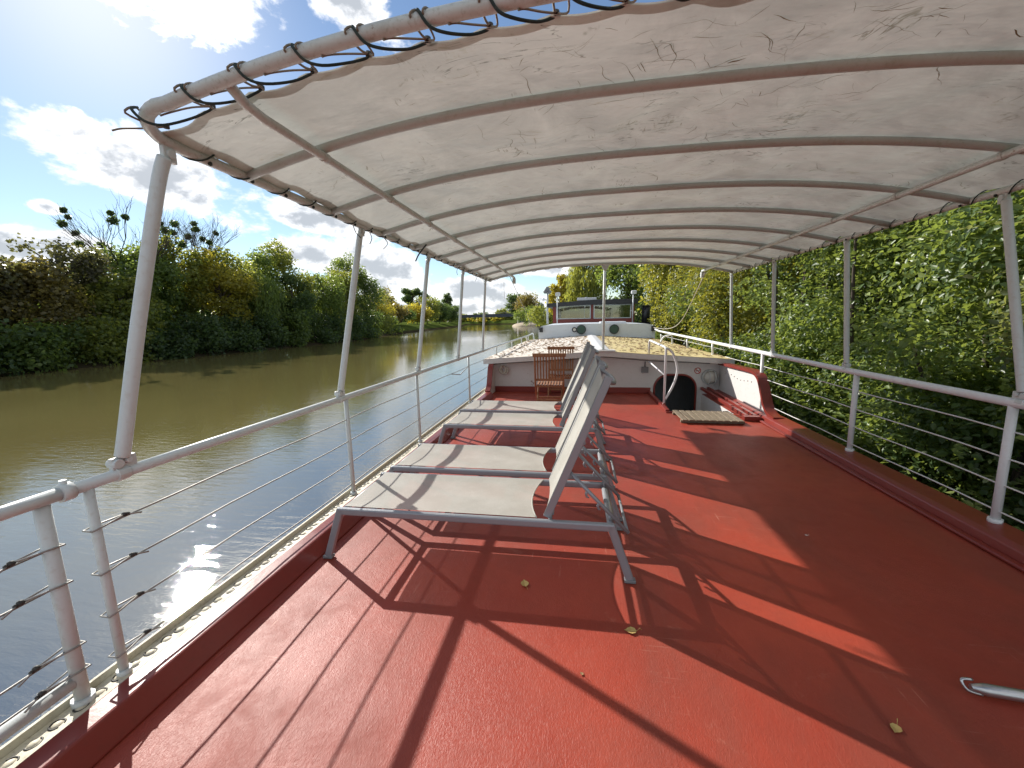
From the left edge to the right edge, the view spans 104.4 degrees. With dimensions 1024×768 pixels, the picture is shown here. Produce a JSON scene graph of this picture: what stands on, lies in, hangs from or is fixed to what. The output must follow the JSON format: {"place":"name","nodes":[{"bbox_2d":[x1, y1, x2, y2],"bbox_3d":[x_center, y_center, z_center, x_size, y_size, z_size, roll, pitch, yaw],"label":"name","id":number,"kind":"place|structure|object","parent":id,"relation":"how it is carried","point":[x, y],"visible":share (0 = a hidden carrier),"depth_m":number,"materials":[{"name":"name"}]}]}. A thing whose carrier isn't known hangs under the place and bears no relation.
{"place":"outdoors","nodes":[
{"label":"outdoors","id":0,"kind":"place"},
{"bbox_2d":[0,324,539,746],"bbox_3d":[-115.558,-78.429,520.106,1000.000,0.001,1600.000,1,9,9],"label":"river water","id":1,"kind":"structure","parent":0,"point":[56,427],"depth_m":11.67,"materials":[{"name":"liquid"}]},
{"bbox_2d":[0,321,1023,767],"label":"barge","id":2,"kind":"object","parent":1,"relation":"on","point":[862,615],"visible":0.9,"depth_m":2.14,"materials":[{"name":"paint"}]},
{"bbox_2d":[0,479,95,743],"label":"guard rail","id":3,"kind":"object","parent":2,"relation":"on","point":[76,682],"visible":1,"depth_m":1.56,"materials":[{"name":"white metal"}]},
{"bbox_2d":[74,333,533,676],"bbox_3d":[-0.381,-0.508,9.953,0.084,0.991,17.035,1,9,9],"label":"guard rail","id":4,"kind":"object","parent":2,"relation":"on","point":[86,487],"visible":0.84,"depth_m":2.02,"materials":[{"name":"white metal"}]},
{"bbox_2d":[323,365,635,583],"bbox_3d":[-0.241,0.543,2.876,2.140,1.308,0.684,0,9,9],"label":"sun lounger","id":5,"kind":"object","parent":2,"relation":"on","point":[506,496],"visible":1,"depth_m":2.79,"materials":[{"name":"grey plastic"}]},
{"bbox_2d":[498,365,508,373],"bbox_3d":[-0.192,-0.329,9.085,0.257,0.212,0.053,1,9,9],"label":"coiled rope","id":6,"kind":"object","parent":2,"relation":"hanging from","point":[501,371],"visible":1,"depth_m":9.08,"materials":[{"name":"beige fabric"}]},
{"bbox_2d":[389,355,622,520],"bbox_3d":[-0.107,0.416,3.648,2.140,1.308,0.684,1,9,9],"label":"sun lounger","id":7,"kind":"object","parent":2,"relation":"on","point":[486,458],"visible":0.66,"depth_m":3.62,"materials":[{"name":"white fabric"}]},
{"bbox_2d":[438,345,608,460],"bbox_3d":[0.122,0.186,5.036,2.140,1.308,0.684,1,9,10],"label":"sun lounger","id":8,"kind":"object","parent":2,"relation":"on","point":[502,421],"visible":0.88,"depth_m":4.93,"materials":[{"name":"white fabric"}]},
{"bbox_2d":[521,580,528,588],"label":"fallen leaf","id":9,"kind":"object","parent":2,"relation":"on","point":[524,583],"visible":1,"depth_m":2.50,"materials":[{"name":"yellow plant"}]},
{"bbox_2d":[456,342,599,434],"bbox_3d":[0.224,0.056,5.831,2.140,1.308,0.684,1,9,10],"label":"sun lounger","id":10,"kind":"object","parent":2,"relation":"on","point":[508,406],"visible":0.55,"depth_m":5.78,"materials":[{"name":"white fabric"}]},
{"bbox_2d":[532,353,565,401],"bbox_3d":[0.710,-0.081,7.472,0.600,1.039,0.579,0,9,8],"label":"folding chair","id":11,"kind":"object","parent":2,"relation":"on","point":[549,355],"visible":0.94,"depth_m":7.26,"materials":[{"name":"brown wood"}]},
{"bbox_2d":[555,292,559,322],"bbox_3d":[2.545,-4.213,22.082,0.280,1.700,0.265,1,9,9],"label":"deck floodlight","id":12,"kind":"object","parent":2,"relation":"on","point":[557,294],"visible":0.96,"depth_m":22.01,"materials":[{"name":"white paint"}]},
{"bbox_2d":[547,347,574,396],"bbox_3d":[1.053,-0.269,8.589,0.600,1.039,0.579,0,9,7],"label":"folding chair","id":13,"kind":"object","parent":2,"relation":"on","point":[563,349],"visible":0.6,"depth_m":8.73,"materials":[{"name":"brown wood"}]},
{"bbox_2d":[105,0,1023,481],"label":"sun awning","id":14,"kind":"object","parent":2,"relation":"attached to","point":[731,136],"visible":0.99,"depth_m":2.16,"materials":[{"name":"fabric"}]},
{"bbox_2d":[654,272,705,328],"bbox_3d":[4.803,-2.223,11.843,0.160,1.285,8.372,1,9,13],"label":"stay rope","id":15,"kind":"object","parent":14,"relation":"attached to","point":[689,306],"visible":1,"depth_m":9.55,"materials":[{"name":"white fabric"}]},
{"bbox_2d":[547,297,637,322],"bbox_3d":[4.746,-4.451,23.998,4.950,1.440,4.100,1,9,9],"label":"wheelhouse","id":16,"kind":"object","parent":2,"relation":"on","point":[568,316],"visible":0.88,"depth_m":22.35,"materials":[{"name":"red paint"}]},
{"bbox_2d":[542,287,550,323],"bbox_3d":[1.958,-4.439,22.413,0.530,2.060,0.280,1,9,9],"label":"signal mast","id":17,"kind":"object","parent":16,"relation":"attached to","point":[547,291],"visible":1,"depth_m":22.35,"materials":[{"name":"white metal"}]},
{"bbox_2d":[556,305,590,318],"bbox_3d":[3.452,-4.044,22.365,1.920,0.755,0.027,1,9,9],"label":"window","id":18,"kind":"structure","parent":16,"relation":"in","point":[577,305],"depth_m":22.34,"materials":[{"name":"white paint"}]},
{"bbox_2d":[594,304,630,318],"bbox_3d":[5.555,-4.027,22.031,2.020,0.755,0.058,1,9,9],"label":"window","id":19,"kind":"structure","parent":16,"relation":"in","point":[609,304],"depth_m":21.92,"materials":[{"name":"clear glass"}]},
{"bbox_2d":[487,335,723,357],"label":"leaf litter","id":20,"kind":"object","parent":2,"relation":"on","point":[641,346],"visible":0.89,"depth_m":11.46,"materials":[{"name":"yellow plant"}]},
{"bbox_2d":[624,627,641,632],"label":"fallen leaf","id":21,"kind":"object","parent":2,"relation":"on","point":[630,629],"visible":1,"depth_m":2.12,"materials":[{"name":"yellow plant"}]},
{"bbox_2d":[631,290,636,322],"bbox_3d":[6.550,-4.175,21.417,0.280,1.700,0.265,1,9,9],"label":"deck floodlight","id":22,"kind":"object","parent":2,"relation":"on","point":[633,292],"visible":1,"depth_m":21.35,"materials":[{"name":"white paint"}]},
{"bbox_2d":[637,305,650,323],"bbox_3d":[7.198,-3.797,22.016,0.910,1.100,0.567,1,9,9],"label":"funnel","id":23,"kind":"object","parent":2,"relation":"on","point":[645,311],"visible":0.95,"depth_m":21.79,"materials":[{"name":"black paint"}]},
{"bbox_2d":[648,340,678,406],"bbox_3d":[2.972,-0.259,7.873,0.297,1.182,1.277,0,9,6],"label":"handrail","id":24,"kind":"object","parent":2,"relation":"attached to","point":[665,368],"visible":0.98,"depth_m":7.35,"materials":[{"name":"white metal"}]},
{"bbox_2d":[672,410,744,423],"bbox_3d":[3.159,0.536,6.443,0.930,0.062,0.692,1,9,9],"label":"duckboard","id":25,"kind":"object","parent":2,"relation":"on","point":[720,417],"visible":1,"depth_m":6.31,"materials":[{"name":"brown wood"}]},
{"bbox_2d":[701,369,718,384],"bbox_3d":[4.191,-0.134,8.371,0.330,0.330,0.187,1,9,9],"label":"bulkhead lamp","id":26,"kind":"object","parent":2,"relation":"attached to","point":[709,377],"visible":1,"depth_m":8.36,"materials":[{"name":"white glass"}]},
{"bbox_2d":[654,328,1023,523],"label":"guard rail","id":27,"kind":"object","parent":2,"relation":"on","point":[1005,455],"visible":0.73,"depth_m":3.43,"materials":[{"name":"white metal"}]},
{"bbox_2d":[890,718,901,731],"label":"fallen leaf","id":28,"kind":"object","parent":2,"relation":"on","point":[895,728],"visible":1,"depth_m":1.60,"materials":[{"name":"yellow plant"}]},
{"bbox_2d":[960,677,1023,702],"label":"metal pole","id":29,"kind":"object","parent":2,"relation":"on","point":[998,691],"visible":1,"depth_m":1.70,"materials":[{"name":"metal"}]},
{"bbox_2d":[0,0,1003,314],"label":"sky","id":30,"kind":"structure","parent":0,"point":[70,70],"materials":[{"name":"blue"}]},
{"bbox_2d":[0,311,1014,510],"bbox_3d":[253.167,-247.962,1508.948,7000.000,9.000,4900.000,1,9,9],"label":"ground","id":31,"kind":"structure","parent":0,"point":[409,327],"depth_m":54.45,"materials":[{"name":"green plant"}]},
{"bbox_2d":[0,252,26,318],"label":"broadleaf tree","id":32,"kind":"object","parent":31,"relation":"on","point":[4,271],"visible":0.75,"depth_m":34.86,"materials":[{"name":"green plant"}]},
{"bbox_2d":[0,319,31,375],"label":"shrub","id":33,"kind":"object","parent":31,"relation":"on","point":[3,369],"visible":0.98,"depth_m":32.33,"materials":[{"name":"green plant"}]},
{"bbox_2d":[0,318,92,372],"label":"shrub","id":34,"kind":"object","parent":31,"relation":"on","point":[39,342],"visible":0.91,"depth_m":34.62,"materials":[{"name":"green plant"}]},
{"bbox_2d":[0,255,101,352],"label":"broadleaf tree","id":35,"kind":"object","parent":31,"relation":"on","point":[46,292],"visible":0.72,"depth_m":36.71,"materials":[{"name":"green plant"}]},
{"bbox_2d":[5,232,116,345],"bbox_3d":[-46.232,-8.963,41.315,8.441,12.361,7.655,-8,11,-36],"label":"broadleaf tree","id":36,"kind":"object","parent":31,"relation":"on","point":[84,263],"visible":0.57,"depth_m":40.62,"materials":[{"name":"green plant"}]},
{"bbox_2d":[30,261,118,337],"bbox_3d":[-53.127,-10.109,50.109,13.464,11.445,12.626,-5,10,-24],"label":"broadleaf tree","id":37,"kind":"object","parent":31,"relation":"on","point":[69,297],"visible":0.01,"depth_m":47.53,"materials":[{"name":"green plant"}]},
{"bbox_2d":[64,312,161,365],"bbox_3d":[-41.485,-4.717,40.961,6.980,5.904,7.863,1,9,9],"label":"shrub","id":38,"kind":"object","parent":31,"relation":"on","point":[108,332],"visible":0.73,"depth_m":39.65,"materials":[{"name":"green plant"}]},
{"bbox_2d":[72,272,167,337],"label":"broadleaf tree","id":39,"kind":"object","parent":31,"relation":"on","point":[104,298],"visible":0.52,"depth_m":42.59,"materials":[{"name":"green plant"}]},
{"bbox_2d":[49,194,216,273],"bbox_3d":[-46.280,-13.752,48.804,14.362,17.449,15.209,-3,10,-14],"label":"bare tree","id":40,"kind":"object","parent":31,"relation":"on","point":[112,220],"visible":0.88,"depth_m":46.57,"materials":[{"name":"brown plant"}]},
{"bbox_2d":[86,241,191,326],"bbox_3d":[-45.137,-10.734,48.830,9.434,13.412,9.853,1,9,9],"label":"broadleaf tree","id":41,"kind":"object","parent":31,"relation":"on","point":[129,262],"visible":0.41,"depth_m":48.29,"materials":[{"name":"green plant"}]},
{"bbox_2d":[144,320,199,359],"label":"shrub","id":42,"kind":"object","parent":31,"relation":"on","point":[183,347],"visible":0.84,"depth_m":46.10,"materials":[{"name":"green plant"}]},
{"bbox_2d":[138,232,216,332],"bbox_3d":[-44.667,-12.330,53.125,8.179,15.171,8.596,-10,13,-43],"label":"broadleaf tree","id":43,"kind":"object","parent":31,"relation":"on","point":[189,301],"visible":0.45,"depth_m":52.59,"materials":[{"name":"green plant"}]},
{"bbox_2d":[159,210,240,317],"bbox_3d":[-46.225,-15.852,57.784,10.301,18.750,12.773,1,9,9],"label":"bare tree","id":44,"kind":"object","parent":31,"relation":"on","point":[194,229],"visible":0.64,"depth_m":58.55,"materials":[{"name":"green plant"}]},
{"bbox_2d":[169,307,236,355],"bbox_3d":[-39.710,-6.663,51.201,7.324,6.380,6.774,-6,10,-27],"label":"shrub","id":45,"kind":"object","parent":31,"relation":"on","point":[211,331],"visible":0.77,"depth_m":50.29,"materials":[{"name":"green plant"}]},
{"bbox_2d":[178,246,260,327],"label":"broadleaf tree","id":46,"kind":"object","parent":31,"relation":"on","point":[241,286],"visible":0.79,"depth_m":55.33,"materials":[{"name":"green plant"}]},
{"bbox_2d":[198,306,242,331],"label":"broadleaf tree","id":47,"kind":"object","parent":31,"relation":"on","point":[209,313],"depth_m":65.36,"materials":[{"name":"green plant"}]},
{"bbox_2d":[198,309,267,351],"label":"shrub","id":48,"kind":"object","parent":31,"relation":"on","point":[247,338],"visible":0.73,"depth_m":55.68,"materials":[{"name":"green plant"}]},
{"bbox_2d":[201,244,268,337],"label":"broadleaf tree","id":49,"kind":"object","parent":31,"relation":"on","point":[225,256],"visible":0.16,"depth_m":58.90,"materials":[{"name":"green plant"}]},
{"bbox_2d":[236,243,282,312],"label":"broadleaf tree","id":50,"kind":"object","parent":31,"relation":"on","point":[264,260],"visible":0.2,"depth_m":65.86,"materials":[{"name":"green plant"}]},
{"bbox_2d":[232,273,288,344],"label":"broadleaf tree","id":51,"kind":"object","parent":31,"relation":"on","point":[272,297],"visible":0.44,"depth_m":62.01,"materials":[{"name":"green plant"}]},
{"bbox_2d":[247,311,292,348],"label":"shrub","id":52,"kind":"object","parent":31,"relation":"on","point":[279,339],"visible":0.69,"depth_m":60.96,"materials":[{"name":"green plant"}]},
{"bbox_2d":[258,238,318,334],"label":"broadleaf tree","id":53,"kind":"object","parent":31,"relation":"on","point":[284,259],"visible":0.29,"depth_m":70.63,"materials":[{"name":"green plant"}]},
{"bbox_2d":[276,303,313,346],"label":"shrub","id":54,"kind":"object","parent":31,"relation":"on","point":[297,322],"visible":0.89,"depth_m":66.38,"materials":[{"name":"green plant"}]},
{"bbox_2d":[273,272,319,330],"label":"broadleaf tree","id":55,"kind":"object","parent":31,"relation":"on","point":[306,298],"visible":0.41,"depth_m":68.63,"materials":[{"name":"green plant"}]},
{"bbox_2d":[295,272,347,328],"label":"broadleaf tree","id":56,"kind":"object","parent":31,"relation":"on","point":[329,294],"visible":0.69,"depth_m":77.67,"materials":[{"name":"green plant"}]},
{"bbox_2d":[308,310,340,343],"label":"shrub","id":57,"kind":"object","parent":31,"relation":"on","point":[320,332],"visible":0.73,"depth_m":73.37,"materials":[{"name":"green plant"}]},
{"bbox_2d":[320,309,353,341],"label":"shrub","id":58,"kind":"object","parent":31,"relation":"on","point":[338,326],"visible":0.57,"depth_m":78.42,"materials":[{"name":"green plant"}]},
{"bbox_2d":[319,268,365,320],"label":"broadleaf tree","id":59,"kind":"object","parent":31,"relation":"on","point":[347,282],"visible":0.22,"depth_m":85.61,"materials":[{"name":"green plant"}]},
{"bbox_2d":[322,252,368,312],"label":"broadleaf tree","id":60,"kind":"object","parent":31,"relation":"on","point":[340,264],"visible":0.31,"depth_m":92.13,"materials":[{"name":"green plant"}]},
{"bbox_2d":[335,313,367,339],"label":"shrub","id":61,"kind":"object","parent":31,"relation":"on","point":[357,330],"visible":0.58,"depth_m":84.73,"materials":[{"name":"green plant"}]},
{"bbox_2d":[354,312,376,338],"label":"shrub","id":62,"kind":"object","parent":31,"relation":"on","point":[370,332],"visible":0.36,"depth_m":92.46,"materials":[{"name":"green plant"}]},
{"bbox_2d":[348,273,390,324],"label":"broadleaf tree","id":63,"kind":"object","parent":31,"relation":"on","point":[369,286],"visible":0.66,"depth_m":96.16,"materials":[{"name":"green plant"}]},
{"bbox_2d":[367,314,384,337],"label":"shrub","id":64,"kind":"object","parent":31,"relation":"on","point":[377,327],"visible":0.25,"depth_m":99.38,"materials":[{"name":"green plant"}]},
{"bbox_2d":[357,288,396,315],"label":"broadleaf tree","id":65,"kind":"object","parent":31,"relation":"on","point":[389,310],"visible":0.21,"depth_m":122.41,"materials":[{"name":"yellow plant"}]},
{"bbox_2d":[372,309,396,334],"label":"shrub","id":66,"kind":"object","parent":31,"relation":"on","point":[386,325],"visible":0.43,"depth_m":118.09,"materials":[{"name":"green plant"}]},
{"bbox_2d":[383,285,396,302],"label":"broadleaf tree","id":67,"kind":"object","parent":31,"relation":"on","point":[386,292],"visible":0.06,"depth_m":166.23,"materials":[{"name":"green plant"}]},
{"bbox_2d":[378,301,410,322],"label":"broadleaf tree","id":68,"kind":"object","parent":31,"relation":"on","point":[401,312],"visible":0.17,"depth_m":145.60,"materials":[{"name":"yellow plant"}]},
{"bbox_2d":[385,314,403,332],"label":"shrub","id":69,"kind":"object","parent":31,"relation":"on","point":[394,321],"visible":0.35,"depth_m":127.70,"materials":[{"name":"green plant"}]},
{"bbox_2d":[390,299,416,324],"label":"broadleaf tree","id":70,"kind":"object","parent":31,"relation":"on","point":[407,318],"visible":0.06,"depth_m":162.06,"materials":[{"name":"green plant"}]},
{"bbox_2d":[400,288,430,322],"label":"broadleaf tree","id":71,"kind":"object","parent":31,"relation":"on","point":[409,295],"visible":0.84,"depth_m":219.65,"materials":[{"name":"green plant"}]},
{"bbox_2d":[404,302,433,323],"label":"broadleaf tree","id":72,"kind":"object","parent":31,"relation":"on","point":[428,311],"visible":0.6,"depth_m":186.08,"materials":[{"name":"yellow plant"}]},
{"bbox_2d":[407,295,441,323],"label":"broadleaf tree","id":73,"kind":"object","parent":31,"relation":"on","point":[430,303],"visible":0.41,"depth_m":209.25,"materials":[{"name":"green plant"}]},
{"bbox_2d":[428,299,453,323],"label":"broadleaf tree","id":74,"kind":"object","parent":31,"relation":"on","point":[444,313],"visible":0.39,"depth_m":235.70,"materials":[{"name":"green plant"}]},
{"bbox_2d":[440,293,452,321],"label":"broadleaf tree","id":75,"kind":"object","parent":31,"relation":"on","point":[448,299],"visible":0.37,"depth_m":294.22,"materials":[{"name":"green plant"}]},
{"bbox_2d":[440,303,458,322],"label":"broadleaf tree","id":76,"kind":"object","parent":31,"relation":"on","point":[454,316],"visible":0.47,"depth_m":264.98,"materials":[{"name":"green plant"}]},
{"bbox_2d":[467,317,504,322],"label":"broadleaf tree","id":77,"kind":"object","parent":31,"relation":"on","point":[480,319],"visible":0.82,"depth_m":360.98,"materials":[{"name":"yellow plant"}]},
{"bbox_2d":[458,312,543,322],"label":"road bridge","id":78,"kind":"structure","parent":31,"relation":"on","point":[488,315],"depth_m":320.35,"materials":[{"name":"metal"}]},
{"bbox_2d":[493,308,513,319],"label":"broadleaf tree","id":79,"kind":"object","parent":31,"relation":"on","point":[503,311],"visible":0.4,"depth_m":371.53,"materials":[{"name":"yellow plant"}]},
{"bbox_2d":[504,292,519,322],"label":"broadleaf tree","id":80,"kind":"object","parent":31,"relation":"on","point":[511,301],"visible":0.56,"depth_m":257.85,"materials":[{"name":"green plant"}]},
{"bbox_2d":[512,322,536,326],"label":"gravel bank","id":81,"kind":"structure","parent":31,"relation":"on","point":[521,324],"depth_m":223.39,"materials":[{"name":"beige gravel"}]},
{"bbox_2d":[512,292,539,314],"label":"broadleaf tree","id":82,"kind":"object","parent":31,"relation":"on","point":[526,299],"visible":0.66,"depth_m":216.02,"materials":[{"name":"green plant"}]},
{"bbox_2d":[513,304,544,325],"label":"shrub","id":83,"kind":"object","parent":31,"relation":"on","point":[522,317],"visible":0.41,"depth_m":168.31,"materials":[{"name":"green plant"}]},
{"bbox_2d":[525,305,553,326],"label":"shrub","id":84,"kind":"object","parent":31,"relation":"on","point":[535,313],"visible":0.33,"depth_m":105.67,"materials":[{"name":"green plant"}]},
{"bbox_2d":[545,273,567,314],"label":"broadleaf tree","id":85,"kind":"object","parent":31,"relation":"on","point":[552,297],"visible":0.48,"depth_m":76.95,"materials":[{"name":"yellow plant"}]},
{"bbox_2d":[560,265,610,313],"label":"broadleaf tree","id":86,"kind":"object","parent":31,"relation":"on","point":[580,280],"visible":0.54,"depth_m":69.49,"materials":[{"name":"green plant"}]},
{"bbox_2d":[594,264,649,315],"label":"broadleaf tree","id":87,"kind":"object","parent":31,"relation":"on","point":[623,272],"visible":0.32,"depth_m":60.64,"materials":[{"name":"green plant"}]},
{"bbox_2d":[598,295,654,322],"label":"shrub","id":88,"kind":"object","parent":31,"relation":"on","point":[638,313],"visible":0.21,"depth_m":78.41,"materials":[{"name":"green plant"}]},
{"bbox_2d":[631,264,651,285],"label":"broadleaf tree","id":89,"kind":"object","parent":31,"relation":"on","point":[637,269],"visible":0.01,"depth_m":49.13,"materials":[{"name":"green plant"}]},
{"bbox_2d":[633,264,698,334],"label":"broadleaf tree","id":90,"kind":"object","parent":31,"relation":"on","point":[658,274],"visible":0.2,"depth_m":25.13,"materials":[{"name":"green plant"}]},
{"bbox_2d":[648,265,723,346],"bbox_3d":[9.315,-3.634,20.428,4.911,7.675,6.140,1,9,9],"label":"shrub","id":91,"kind":"object","parent":31,"relation":"on","point":[666,321],"visible":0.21,"depth_m":20.11,"materials":[{"name":"green plant"}]},
{"bbox_2d":[660,266,778,365],"bbox_3d":[9.171,-3.225,16.998,5.587,7.965,5.620,1,9,9],"label":"shrub","id":92,"kind":"object","parent":31,"relation":"on","point":[688,316],"visible":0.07,"depth_m":17.93,"materials":[{"name":"green plant"}]},
{"bbox_2d":[694,316,754,364],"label":"shrub","id":93,"kind":"object","parent":31,"relation":"on","point":[733,352],"visible":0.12,"depth_m":12.64,"materials":[{"name":"green plant"}]},
{"bbox_2d":[675,255,832,365],"bbox_3d":[8.148,-2.671,13.701,4.744,7.927,5.810,-7,11,-35],"label":"shrub","id":94,"kind":"object","parent":31,"relation":"on","point":[746,323],"visible":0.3,"depth_m":13.51,"materials":[{"name":"green plant"}]},
{"bbox_2d":[735,323,840,422],"bbox_3d":[6.471,0.314,10.086,2.746,3.674,4.216,-1,9,-1],"label":"shrub","id":95,"kind":"object","parent":31,"relation":"on","point":[775,390],"visible":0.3,"depth_m":9.30,"materials":[{"name":"green plant"}]},
{"bbox_2d":[711,228,923,416],"bbox_3d":[8.002,-2.017,10.540,5.035,7.681,4.882,1,9,9],"label":"shrub","id":96,"kind":"object","parent":31,"relation":"on","point":[760,291],"visible":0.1,"depth_m":10.43,"materials":[{"name":"green plant"}]},
{"bbox_2d":[759,251,896,344],"bbox_3d":[12.701,-4.901,15.872,6.375,9.655,5.796,1,9,9],"label":"broadleaf tree","id":97,"kind":"object","parent":31,"relation":"on","point":[807,284],"visible":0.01,"depth_m":15.21,"materials":[{"name":"green plant"}]},
{"bbox_2d":[773,317,959,463],"bbox_3d":[5.704,0.762,6.984,3.154,3.805,3.722,1,9,9],"label":"shrub","id":98,"kind":"object","parent":31,"relation":"on","point":[864,382],"visible":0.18,"depth_m":7.19,"materials":[{"name":"green plant"}]},
{"bbox_2d":[752,191,1023,462],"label":"shrub","id":99,"kind":"object","parent":31,"relation":"on","point":[875,240],"visible":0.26,"depth_m":7.97,"materials":[{"name":"green plant"}]},
{"bbox_2d":[801,217,996,359],"bbox_3d":[11.663,-3.769,10.696,6.082,9.115,6.462,1,9,9],"label":"broadleaf tree","id":100,"kind":"object","parent":31,"relation":"on","point":[918,307],"visible":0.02,"depth_m":11.16,"materials":[{"name":"green plant"}]},
{"bbox_2d":[815,183,1023,524],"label":"shrub","id":101,"kind":"object","parent":31,"relation":"on","point":[964,256],"visible":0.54,"depth_m":5.03,"materials":[{"name":"green plant"}]},
{"bbox_2d":[834,346,1023,531],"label":"shrub","id":102,"kind":"object","parent":31,"relation":"on","point":[914,419],"visible":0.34,"depth_m":4.96,"materials":[{"name":"green plant"}]},
{"bbox_2d":[907,216,1023,524],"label":"shrub","id":103,"kind":"object","parent":31,"relation":"on","point":[1005,337],"visible":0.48,"depth_m":4.20,"materials":[{"name":"green plant"}]},
{"bbox_2d":[954,488,1023,526],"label":"shrub","id":104,"kind":"object","parent":31,"relation":"on","point":[969,492],"visible":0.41,"depth_m":4.30,"materials":[{"name":"green plant"}]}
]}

